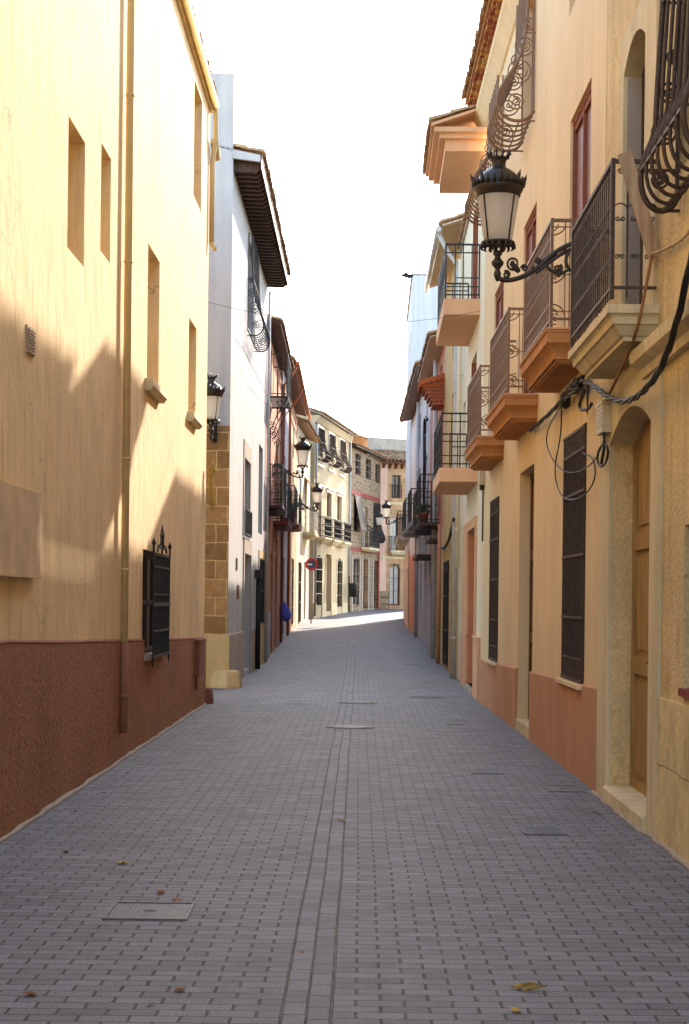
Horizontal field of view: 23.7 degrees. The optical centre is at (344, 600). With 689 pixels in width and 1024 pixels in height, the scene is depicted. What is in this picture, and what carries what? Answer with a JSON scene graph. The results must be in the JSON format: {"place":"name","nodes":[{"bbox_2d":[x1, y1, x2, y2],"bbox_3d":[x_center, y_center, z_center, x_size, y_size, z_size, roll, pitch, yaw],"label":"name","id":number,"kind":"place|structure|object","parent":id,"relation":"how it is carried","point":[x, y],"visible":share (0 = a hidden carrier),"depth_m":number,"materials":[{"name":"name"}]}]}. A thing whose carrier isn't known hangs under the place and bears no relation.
{"place":"outdoors","nodes":[
{"label":"outdoors","id":0,"kind":"place"},
{"bbox_2d":[292,502,299,516],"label":"potted plant","id":1,"kind":"object","parent":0,"point":[293,508],"visible":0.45,"depth_m":53.14,"materials":[{"name":"green plant"}]},
{"bbox_2d":[191,0,482,438],"label":"sky","id":2,"kind":"structure","parent":0,"point":[339,97],"materials":[{"name":"white"}]},
{"bbox_2d":[0,609,688,1023],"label":"street paving","id":3,"kind":"structure","parent":0,"point":[408,879],"depth_m":9.64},
{"bbox_2d":[23,991,38,994],"bbox_3d":[-1.270,1.588,6.642,0.061,0.008,0.048,1,0,10],"label":"dry leaf","id":4,"kind":"object","parent":3,"relation":"on","point":[30,992],"visible":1,"depth_m":6.64,"materials":[{"name":"brown plant"}]},
{"bbox_2d":[0,703,205,842],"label":"mortar strip","id":5,"kind":"object","parent":3,"relation":"on","point":[45,810],"visible":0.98,"depth_m":13.86,"materials":[{"name":"grey concrete"}]},
{"bbox_2d":[101,901,195,920],"bbox_3d":[-1.004,1.605,8.450,0.430,0.026,0.460,1,0,0],"label":"access cover","id":6,"kind":"object","parent":3,"relation":"on","point":[160,911],"visible":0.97,"depth_m":8.44,"materials":[{"name":"metal"}]},
{"bbox_2d":[174,987,185,990],"bbox_3d":[-0.676,1.595,6.741,0.050,0.008,0.053,1,0,0],"label":"dry leaf","id":7,"kind":"object","parent":3,"relation":"on","point":[182,989],"visible":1,"depth_m":6.74,"materials":[{"name":"brown plant"}]},
{"bbox_2d":[205,688,213,703],"bbox_3d":[-2.192,1.517,25.416,0.322,0.342,0.346,1,0,0],"label":"guard stone","id":8,"kind":"object","parent":3,"relation":"on","point":[209,698],"visible":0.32,"depth_m":25.32,"materials":[{"name":"brown stone"}]},
{"bbox_2d":[210,670,241,688],"bbox_3d":[-2.186,1.476,30.042,0.622,0.423,0.667,1,0,0],"label":"guard stone","id":9,"kind":"object","parent":3,"relation":"on","point":[226,679],"visible":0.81,"depth_m":29.83,"materials":[{"name":"beige stone"}]},
{"bbox_2d":[285,701,311,703],"bbox_3d":[-0.719,1.608,25.750,0.400,0.026,0.500,1,0,0],"label":"access cover","id":10,"kind":"object","parent":3,"relation":"on","point":[291,702],"visible":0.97,"depth_m":25.75,"materials":[{"name":"metal"}]},
{"bbox_2d":[305,556,317,623],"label":"road sign","id":11,"kind":"object","parent":3,"relation":"on","point":[311,564],"visible":0.97,"depth_m":70.00,"materials":[{"name":"red metal"}]},
{"bbox_2d":[326,725,373,728],"bbox_3d":[0.071,1.616,20.950,0.620,0.027,0.617,1,0,0],"label":"manhole cover","id":12,"kind":"object","parent":3,"relation":"on","point":[350,726],"visible":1,"depth_m":20.89,"materials":[{"name":"metal"}]},
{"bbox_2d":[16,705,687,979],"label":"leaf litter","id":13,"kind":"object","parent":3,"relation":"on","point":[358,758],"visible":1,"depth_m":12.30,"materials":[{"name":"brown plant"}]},
{"bbox_2d":[348,576,357,612],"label":"litter bin","id":14,"kind":"object","parent":3,"relation":"on","point":[352,589],"visible":0.96,"depth_m":83.83,"materials":[{"name":"black metal"}]},
{"bbox_2d":[337,701,377,703],"bbox_3d":[0.206,1.618,26.000,0.650,0.027,0.646,1,0,0],"label":"manhole cover","id":15,"kind":"object","parent":3,"relation":"on","point":[356,702],"visible":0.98,"depth_m":25.90,"materials":[{"name":"metal"}]},
{"bbox_2d":[416,680,434,682],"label":"access cover","id":16,"kind":"object","parent":3,"relation":"on","point":[425,681],"visible":0.99,"depth_m":33.09,"materials":[{"name":"metal"}]},
{"bbox_2d":[407,696,446,698],"bbox_3d":[1.391,1.632,27.700,0.680,0.027,0.676,1,0,0],"label":"manhole cover","id":17,"kind":"object","parent":3,"relation":"on","point":[430,697],"visible":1,"depth_m":27.56,"materials":[{"name":"metal"}]},
{"bbox_2d":[445,721,464,724],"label":"access cover","id":18,"kind":"object","parent":3,"relation":"on","point":[454,722],"visible":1,"depth_m":21.78,"materials":[{"name":"metal"}]},
{"bbox_2d":[469,769,502,773],"bbox_3d":[1.346,1.632,15.590,0.290,0.025,0.380,1,0,0],"label":"access cover","id":19,"kind":"object","parent":3,"relation":"on","point":[485,771],"visible":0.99,"depth_m":15.58,"materials":[{"name":"metal"}]},
{"bbox_2d":[510,1007,522,1011],"bbox_3d":[0.678,1.611,6.464,0.047,0.007,0.055,1,0,0],"label":"dry leaf","id":20,"kind":"object","parent":3,"relation":"on","point":[514,1009],"visible":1,"depth_m":6.46,"materials":[{"name":"yellow plant"}]},
{"bbox_2d":[511,982,545,990],"bbox_3d":[0.771,1.606,6.836,0.155,0.020,0.082,1,0,-19],"label":"dry leaf","id":21,"kind":"object","parent":3,"relation":"on","point":[527,985],"visible":1,"depth_m":6.84,"materials":[{"name":"plant"}]},
{"bbox_2d":[519,826,567,834],"bbox_3d":[1.401,1.633,11.590,0.300,0.025,0.380,1,0,0],"label":"access cover","id":22,"kind":"object","parent":3,"relation":"on","point":[536,830],"visible":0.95,"depth_m":11.57,"materials":[{"name":"metal"}]},
{"bbox_2d":[542,785,585,792],"bbox_3d":[1.901,1.638,14.240,0.320,0.026,0.480,1,0,0],"label":"access cover","id":23,"kind":"object","parent":3,"relation":"on","point":[560,788],"visible":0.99,"depth_m":14.24,"materials":[{"name":"metal"}]},
{"bbox_2d":[591,790,688,870],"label":"mortar strip","id":24,"kind":"object","parent":3,"relation":"on","point":[675,856],"visible":0.98,"depth_m":11.45,"materials":[{"name":"grey concrete"}]},
{"bbox_2d":[400,272,413,278],"bbox_3d":[1.405,-7.534,38.015,0.293,0.118,0.290,1,0,-40],"label":"bird","id":25,"kind":"object","parent":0,"point":[407,275],"visible":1,"depth_m":37.97},
{"bbox_3d":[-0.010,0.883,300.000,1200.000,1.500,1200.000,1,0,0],"label":"ground","id":26,"kind":"structure","parent":0,"visible":0},
{"bbox_2d":[0,0,220,837],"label":"town house","id":27,"kind":"structure","parent":26,"relation":"on","point":[107,160],"depth_m":14.90,"materials":[{"name":"beige paint"}]},
{"bbox_2d":[142,550,155,653],"bbox_3d":[-2.313,0.016,18.886,0.090,1.200,1.690,1,0,1],"label":"window","id":28,"kind":"structure","parent":27,"relation":"in","point":[147,592],"depth_m":18.92,"materials":[{"name":"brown wood"}]},
{"bbox_2d":[208,302,477,322],"bbox_3d":[0.078,-4.629,26.200,4.789,0.419,0.006,1,0,-25],"label":"span wire","id":29,"kind":"object","parent":27,"relation":"attached to","point":[331,322],"visible":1,"depth_m":25.91,"materials":[{"name":"black metal"}]},
{"bbox_2d":[204,73,290,687],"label":"town house","id":30,"kind":"structure","parent":26,"relation":"on","point":[248,264],"depth_m":31.57,"materials":[{"name":"white paint"}]},
{"bbox_2d":[207,373,224,442],"bbox_3d":[-2.370,-3.446,29.438,0.510,1.168,1.125,1,0,0],"label":"wall lamp","id":31,"kind":"object","parent":30,"relation":"attached to","point":[215,392],"visible":0.93,"depth_m":29.01,"materials":[{"name":"brown metal"}]},
{"bbox_2d":[235,338,268,399],"bbox_3d":[-1.907,-4.887,35.749,0.130,0.251,10.502,1,0,1],"label":"overhead wire","id":32,"kind":"object","parent":30,"relation":"attached to","point":[252,367],"visible":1,"depth_m":33.32,"materials":[{"name":"black rubber"}]},
{"bbox_2d":[247,233,269,351],"bbox_3d":[-1.827,-6.581,35.198,0.369,2.155,2.231,1,0,0],"label":"window","id":33,"kind":"structure","parent":30,"relation":"in","point":[255,257],"depth_m":34.64,"materials":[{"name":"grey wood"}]},
{"bbox_2d":[264,316,294,659],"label":"town house","id":34,"kind":"structure","parent":26,"relation":"on","point":[281,358],"depth_m":45.15,"materials":[{"name":"pink paint"}]},
{"bbox_2d":[280,602,290,621],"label":"hanging bag","id":35,"kind":"object","parent":34,"relation":"hanging from","point":[285,613],"visible":1,"depth_m":50.06,"materials":[{"name":"blue plastic"}]},
{"bbox_2d":[272,436,311,477],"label":"wall lamp","id":36,"kind":"object","parent":34,"relation":"attached to","point":[302,447],"visible":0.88,"depth_m":45.20,"materials":[{"name":"brown metal"}]},
{"bbox_2d":[279,355,310,644],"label":"town house","id":37,"kind":"structure","parent":26,"relation":"on","point":[288,454],"depth_m":56.38,"materials":[{"name":"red paint"}]},
{"bbox_2d":[298,482,323,511],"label":"wall lamp","id":38,"kind":"object","parent":37,"relation":"attached to","point":[317,489],"visible":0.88,"depth_m":65.09,"materials":[{"name":"brown metal"}]},
{"bbox_2d":[295,415,320,626],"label":"town house","id":39,"kind":"structure","parent":26,"relation":"on","point":[305,535],"depth_m":70.14,"materials":[{"name":"beige paint"}]},
{"bbox_2d":[296,407,356,618],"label":"town house","id":40,"kind":"structure","parent":26,"relation":"on","point":[330,473],"depth_m":79.53,"materials":[{"name":"beige paint"}]},
{"bbox_2d":[316,570,318,589],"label":"window","id":41,"kind":"structure","parent":40,"relation":"in","point":[317,572],"depth_m":77.20,"materials":[{"name":"black glass"}]},
{"bbox_2d":[318,427,330,462],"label":"window","id":42,"kind":"structure","parent":40,"relation":"in","point":[321,433],"depth_m":76.24,"materials":[{"name":"white wood"}]},
{"bbox_2d":[326,555,326,610],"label":"door","id":43,"kind":"structure","parent":40,"relation":"in","point":[326,555],"depth_m":79.79,"materials":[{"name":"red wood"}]},
{"bbox_2d":[327,494,328,516],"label":"window","id":44,"kind":"structure","parent":40,"relation":"in","point":[327,494],"depth_m":79.71,"materials":[{"name":"brown wood"}]},
{"bbox_2d":[329,433,341,467],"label":"window","id":45,"kind":"structure","parent":40,"relation":"in","point":[332,439],"depth_m":79.28,"materials":[{"name":"white wood"}]},
{"bbox_2d":[337,497,338,519],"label":"window","id":46,"kind":"structure","parent":40,"relation":"in","point":[337,497],"depth_m":82.66,"materials":[{"name":"brown wood"}]},
{"bbox_2d":[337,565,338,605],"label":"window","id":47,"kind":"structure","parent":40,"relation":"in","point":[338,565],"depth_m":83.07,"materials":[{"name":"black glass"}]},
{"bbox_2d":[340,439,351,472],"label":"window","id":48,"kind":"structure","parent":40,"relation":"in","point":[342,444],"depth_m":82.38,"materials":[{"name":"white wood"}]},
{"bbox_2d":[350,434,386,611],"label":"town house","id":49,"kind":"structure","parent":26,"relation":"on","point":[366,541],"depth_m":89.08,"materials":[{"name":"stone"}]},
{"bbox_2d":[353,559,356,604],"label":"window","id":50,"kind":"structure","parent":49,"relation":"in","point":[353,559],"depth_m":87.33,"materials":[{"name":"black wood"}]},
{"bbox_2d":[354,497,356,530],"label":"window","id":51,"kind":"structure","parent":49,"relation":"in","point":[355,508],"depth_m":87.39,"materials":[{"name":"black glass"}]},
{"bbox_2d":[363,560,364,608],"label":"door","id":52,"kind":"structure","parent":49,"relation":"in","point":[364,560],"depth_m":89.77,"materials":[{"name":"red wood"}]},
{"bbox_2d":[374,561,374,608],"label":"door","id":53,"kind":"structure","parent":49,"relation":"in","point":[374,561],"depth_m":92.55,"materials":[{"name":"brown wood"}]},
{"bbox_2d":[367,510,382,531],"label":"wall lamp","id":54,"kind":"object","parent":49,"relation":"attached to","point":[379,516],"visible":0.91,"depth_m":88.34,"materials":[{"name":"white glass"}]},
{"bbox_2d":[375,465,376,481],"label":"window","id":55,"kind":"structure","parent":49,"relation":"in","point":[375,465],"depth_m":92.53,"materials":[{"name":"brown wood"}]},
{"bbox_2d":[367,437,405,608],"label":"town house","id":56,"kind":"structure","parent":26,"relation":"on","point":[392,491],"depth_m":93.29,"materials":[{"name":"paint"}]},
{"bbox_2d":[390,517,395,549],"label":"window","id":57,"kind":"structure","parent":56,"relation":"in","point":[392,526],"depth_m":93.37,"materials":[{"name":"white glass"}]},
{"bbox_2d":[389,564,398,604],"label":"window","id":58,"kind":"structure","parent":56,"relation":"in","point":[394,570],"depth_m":93.44,"materials":[{"name":"grey glass"}]},
{"bbox_2d":[392,475,399,497],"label":"window","id":59,"kind":"structure","parent":56,"relation":"in","point":[395,478],"depth_m":93.42,"materials":[{"name":"grey wood"}]},
{"bbox_2d":[399,360,430,645],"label":"town house","id":60,"kind":"structure","parent":26,"relation":"on","point":[416,408],"depth_m":57.18,"materials":[{"name":"white paint"}]},
{"bbox_2d":[416,538,426,554],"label":"utility cabinet","id":61,"kind":"object","parent":60,"relation":"attached to","point":[420,545],"visible":0.68,"depth_m":51.80,"materials":[{"name":"grey metal"}]},
{"bbox_2d":[395,273,437,628],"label":"town house","id":62,"kind":"structure","parent":26,"relation":"on","point":[422,305],"depth_m":66.02,"materials":[{"name":"white paint"}]},
{"bbox_2d":[381,500,401,524],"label":"wall lamp","id":63,"kind":"object","parent":62,"relation":"attached to","point":[386,506],"visible":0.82,"depth_m":76.04,"materials":[{"name":"white glass"}]},
{"bbox_2d":[412,330,444,663],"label":"town house","id":64,"kind":"structure","parent":26,"relation":"on","point":[431,377],"depth_m":44.33,"materials":[{"name":"paint"}]},
{"bbox_2d":[413,504,428,521],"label":"potted plant","id":65,"kind":"object","parent":64,"relation":"on","point":[417,513],"visible":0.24,"depth_m":45.13,"materials":[{"name":"green plant"}]},
{"bbox_2d":[412,502,437,521],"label":"potted plant","id":66,"kind":"object","parent":64,"relation":"on","point":[422,514],"visible":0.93,"depth_m":43.54,"materials":[{"name":"green plant"}]},
{"bbox_2d":[424,212,463,677],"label":"town house","id":67,"kind":"structure","parent":26,"relation":"on","point":[447,229],"depth_m":38.59,"materials":[{"name":"brown paint"}]},
{"bbox_2d":[440,517,454,549],"bbox_3d":[2.368,-1.495,37.749,0.091,0.490,7.107,1,0,1],"label":"wall cable bundle","id":68,"kind":"object","parent":67,"relation":"attached to","point":[448,539],"depth_m":36.55,"materials":[{"name":"black rubber"}]},
{"bbox_2d":[447,573,448,663],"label":"door","id":69,"kind":"structure","parent":67,"relation":"in","point":[448,573],"depth_m":40.49,"materials":[{"name":"brown wood"}]},
{"bbox_2d":[422,104,485,700],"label":"town house","id":70,"kind":"structure","parent":26,"relation":"on","point":[454,146],"depth_m":29.33,"materials":[{"name":"beige paint"}]},
{"bbox_2d":[461,0,606,790],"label":"town house","id":71,"kind":"structure","parent":26,"relation":"on","point":[534,88],"depth_m":18.49,"materials":[{"name":"beige paint"}]},
{"bbox_2d":[478,471,484,540],"bbox_3d":[2.201,-1.556,26.400,0.103,1.188,0.320,1,0,0],"label":"meter box","id":72,"kind":"object","parent":71,"relation":"attached to","point":[481,479],"visible":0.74,"depth_m":26.37,"materials":[{"name":"grey plastic"}]},
{"bbox_2d":[464,75,503,225],"bbox_3d":[2.160,-6.673,24.401,0.655,1.881,1.358,1,0,0],"label":"balcony railing","id":73,"kind":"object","parent":71,"relation":"in","point":[483,165],"depth_m":24.17,"materials":[{"name":"black metal"}]},
{"bbox_2d":[497,499,499,659],"bbox_3d":[2.347,-0.315,24.410,0.050,2.430,1.380,1,0,0],"label":"window","id":74,"kind":"structure","parent":71,"relation":"in","point":[499,499],"depth_m":25.03,"materials":[{"name":"brown wood"}]},
{"bbox_2d":[496,282,503,328],"bbox_3d":[2.338,-3.480,24.200,0.094,2.360,1.520,1,0,0],"label":"window","id":75,"kind":"structure","parent":71,"relation":"in","point":[500,295],"depth_m":24.61,"materials":[{"name":"red wood"}]},
{"bbox_2d":[487,0,535,151],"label":"balcony railing","id":76,"kind":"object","parent":71,"relation":"in","point":[522,9],"depth_m":20.07,"materials":[{"name":"black metal"}]},
{"bbox_2d":[524,206,536,392],"bbox_3d":[2.327,-3.550,20.075,0.094,2.360,1.470,1,0,0],"label":"window","id":77,"kind":"structure","parent":71,"relation":"in","point":[530,240],"depth_m":20.45,"materials":[{"name":"brown wood"}]},
{"bbox_2d":[528,472,533,718],"bbox_3d":[2.390,-0.060,20.089,0.075,3.120,1.640,1,0,0],"label":"door","id":78,"kind":"structure","parent":71,"relation":"in","point":[532,474],"depth_m":20.79,"materials":[{"name":"brown wood"}]},
{"bbox_2d":[470,149,594,282],"bbox_3d":[1.677,-3.419,14.620,1.125,1.168,0.510,1,0,0],"label":"wall lamp","id":79,"kind":"object","parent":71,"relation":"attached to","point":[498,186],"visible":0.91,"depth_m":14.52,"materials":[{"name":"brown metal"}]},
{"bbox_2d":[546,406,602,473],"bbox_3d":[2.153,-1.576,15.578,0.044,0.785,4.067,1,0,0],"label":"cable loop","id":80,"kind":"object","parent":71,"relation":"attached to","point":[551,455],"visible":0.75,"depth_m":16.56,"materials":[{"name":"black rubber"}]},
{"bbox_2d":[560,375,592,414],"bbox_3d":[2.141,-1.843,14.977,0.110,0.442,1.956,1,0,0],"label":"cable knot","id":81,"kind":"object","parent":71,"relation":"attached to","point":[565,399],"visible":0.9,"depth_m":14.94,"materials":[{"name":"black rubber"}]},
{"bbox_2d":[572,85,590,327],"bbox_3d":[2.316,-3.631,15.690,0.094,2.340,1.440,1,0,0],"label":"window","id":82,"kind":"structure","parent":71,"relation":"in","point":[582,121],"depth_m":15.97,"materials":[{"name":"red wood"}]},
{"bbox_2d":[579,429,586,681],"bbox_3d":[2.345,-0.430,15.770,0.094,2.440,1.520,1,0,0],"label":"window","id":83,"kind":"structure","parent":71,"relation":"in","point":[586,429],"depth_m":15.73,"materials":[{"name":"brown wood"}]},
{"bbox_2d":[568,0,688,862],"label":"town house","id":84,"kind":"structure","parent":26,"relation":"on","point":[642,755],"depth_m":11.74,"materials":[{"name":"paint"}]},
{"bbox_2d":[595,400,611,435],"bbox_3d":[2.154,-1.511,13.560,0.108,0.258,0.340,1,0,0],"label":"junction box","id":85,"kind":"object","parent":84,"relation":"attached to","point":[603,416],"visible":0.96,"depth_m":13.40,"materials":[{"name":"grey plastic"}]},
{"bbox_2d":[596,433,608,467],"bbox_3d":[2.130,-1.248,13.551,0.034,0.283,0.572,1,0,0],"label":"cable coil","id":86,"kind":"object","parent":85,"relation":"hanging from","point":[603,446],"visible":1,"depth_m":13.46,"materials":[{"name":"black rubber"}]},
{"bbox_2d":[528,253,688,432],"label":"power cable","id":87,"kind":"object","parent":84,"relation":"attached to","point":[651,382],"visible":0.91,"depth_m":10.44,"materials":[{"name":"black rubber"}]},
{"bbox_2d":[555,407,595,499],"bbox_3d":[2.152,-1.453,15.493,0.043,1.025,2.725,1,0,0],"label":"cable loop","id":88,"kind":"object","parent":87,"relation":"hanging from","point":[590,456],"visible":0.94,"depth_m":16.22,"materials":[{"name":"black rubber"}]},
{"bbox_2d":[605,257,652,400],"bbox_3d":[2.088,-2.008,12.367,0.111,0.754,2.069,1,0,1],"label":"brown hose","id":89,"kind":"object","parent":84,"relation":"attached to","point":[636,328],"visible":0.96,"depth_m":11.39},
{"bbox_2d":[617,149,660,258],"bbox_3d":[2.046,-2.749,11.369,0.324,0.750,0.036,1,0,-7],"label":"wood plank","id":90,"kind":"object","parent":84,"relation":"attached to","point":[640,208],"visible":0.93,"depth_m":11.36,"materials":[{"name":"brown wood"}]},
{"bbox_2d":[630,416,650,795],"bbox_3d":[2.361,0.020,12.533,0.131,3.000,1.950,1,0,1],"label":"door","id":91,"kind":"structure","parent":84,"relation":"in","point":[641,447],"depth_m":13.17,"materials":[{"name":"wood"}]},
{"bbox_2d":[639,68,644,303],"bbox_3d":[2.353,-3.190,12.444,0.050,2.220,0.990,1,0,1],"label":"balcony door","id":92,"kind":"structure","parent":84,"relation":"in","point":[643,73],"depth_m":12.87,"materials":[{"name":"brown wood"}]},
{"bbox_2d":[650,229,688,255],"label":"grey rope","id":93,"kind":"object","parent":84,"relation":"attached to","point":[682,238],"visible":1,"depth_m":10.72,"materials":[{"name":"beige fabric"}]}
]}

